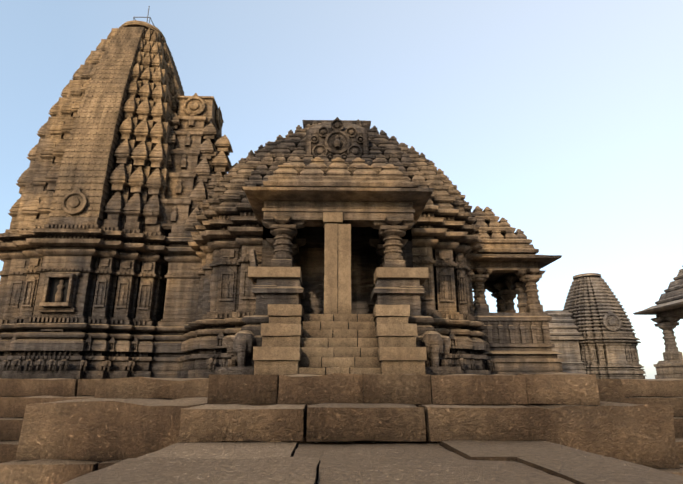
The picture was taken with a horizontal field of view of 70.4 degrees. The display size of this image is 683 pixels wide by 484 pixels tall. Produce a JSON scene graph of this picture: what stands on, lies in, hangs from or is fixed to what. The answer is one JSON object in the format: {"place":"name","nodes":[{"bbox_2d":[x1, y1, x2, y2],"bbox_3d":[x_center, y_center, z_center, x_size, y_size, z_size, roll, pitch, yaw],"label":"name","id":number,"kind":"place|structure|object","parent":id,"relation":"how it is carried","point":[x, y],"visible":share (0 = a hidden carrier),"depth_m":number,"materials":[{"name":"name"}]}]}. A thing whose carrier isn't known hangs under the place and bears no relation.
{"place":"outdoors","nodes":[
{"label":"outdoors","id":0,"kind":"place"},
{"bbox_2d":[8,20,177,225],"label":"shikhara tower","id":1,"kind":"structure","parent":0,"point":[138,178],"depth_m":18.59,"materials":[{"name":"brown stone"}]},
{"bbox_2d":[133,6,153,24],"bbox_3d":[-9.432,-10.657,23.244,0.792,1.653,0.788,0,-16,-1],"label":"metal railing","id":2,"kind":"object","parent":1,"relation":"on","point":[147,17],"visible":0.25,"depth_m":22.83,"materials":[{"name":"grey metal"}]},
{"bbox_2d":[177,212,493,377],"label":"hall walls","id":3,"kind":"structure","parent":0,"point":[445,250],"depth_m":15.36,"materials":[{"name":"brown stone"}]},
{"bbox_2d":[192,119,479,231],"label":"domed roof","id":4,"kind":"structure","parent":3,"relation":"on","point":[227,194],"depth_m":16.74,"materials":[{"name":"brown stone"}]},
{"bbox_2d":[304,117,371,167],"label":"carved pediment","id":5,"kind":"structure","parent":4,"relation":"on","point":[337,135],"depth_m":17.21,"materials":[{"name":"stone"}]},
{"bbox_2d":[261,226,412,267],"bbox_3d":[-0.164,1.612,16.399,4.600,3.461,3.800,0,-16,-1],"label":"hall interior","id":6,"kind":"object","parent":3,"relation":"in","point":[314,237],"depth_m":14.96,"materials":[{"name":"stone"}]},
{"bbox_2d":[0,0,682,378],"label":"sky","id":7,"kind":"structure","parent":0,"point":[562,119],"materials":[{"name":"blue"}]},
{"label":"ground","id":8,"kind":"structure","parent":0,"visible":0},
{"bbox_2d":[0,373,682,483],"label":"stone platform","id":9,"kind":"structure","parent":8,"relation":"on","point":[550,428],"depth_m":5.37,"materials":[{"name":"stone"}]},
{"bbox_2d":[0,217,168,378],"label":"sanctum walls","id":10,"kind":"structure","parent":9,"relation":"on","point":[111,308],"depth_m":16.41,"materials":[{"name":"stone"}]},
{"bbox_2d":[49,279,68,301],"bbox_3d":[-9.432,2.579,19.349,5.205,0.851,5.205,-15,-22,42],"label":"niche","id":11,"kind":"object","parent":10,"relation":"attached to","point":[55,283],"visible":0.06,"depth_m":16.16,"materials":[{"name":"black stone"}]},
{"bbox_2d":[49,27,184,219],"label":"shikhara spines","id":12,"kind":"object","parent":10,"relation":"on","point":[83,186],"visible":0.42,"depth_m":18.23},
{"bbox_2d":[143,93,237,236],"bbox_3d":[-6.556,-2.561,20.926,4.122,7.525,5.204,0,-16,-1],"label":"tower front projection","id":13,"kind":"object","parent":10,"relation":"on","point":[201,150],"depth_m":19.28,"materials":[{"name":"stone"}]},
{"bbox_2d":[0,358,495,370],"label":"elephant sculptures","id":14,"kind":"object","parent":10,"relation":"attached to","point":[490,365],"visible":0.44,"depth_m":14.95},
{"bbox_2d":[150,187,210,377],"bbox_3d":[-5.483,1.909,19.634,2.260,7.201,5.460,0,-16,-1],"label":"antarala link","id":15,"kind":"object","parent":9,"relation":"on","point":[182,259],"visible":0.38,"depth_m":17.06,"materials":[{"name":"stone"}]},
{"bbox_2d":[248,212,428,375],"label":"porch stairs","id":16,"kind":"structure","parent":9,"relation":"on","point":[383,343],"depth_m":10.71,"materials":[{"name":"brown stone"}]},
{"bbox_2d":[215,157,461,374],"bbox_3d":[-0.101,0.492,13.665,5.506,6.563,4.128,0,-16,-1],"label":"porch","id":17,"kind":"object","parent":9,"relation":"on","point":[387,201],"visible":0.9,"depth_m":12.82,"materials":[{"name":"stone"}]},
{"bbox_2d":[470,206,566,374],"bbox_3d":[5.240,2.119,19.811,5.593,6.914,5.047,0,-16,-1],"label":"porch","id":18,"kind":"object","parent":9,"relation":"on","point":[507,264],"visible":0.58,"depth_m":17.89,"materials":[{"name":"stone"}]},
{"bbox_2d":[544,273,645,378],"bbox_3d":[12.859,4.649,26.429,5.650,5.806,3.728,0,-16,-1],"label":"small shrine","id":19,"kind":"object","parent":9,"relation":"on","point":[590,328],"visible":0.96,"depth_m":24.88,"materials":[{"name":"brown stone"}]},
{"bbox_2d":[633,266,682,378],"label":"pillared pavilion","id":20,"kind":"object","parent":9,"relation":"on","point":[667,309],"visible":1,"depth_m":21.31,"materials":[{"name":"brown stone"}]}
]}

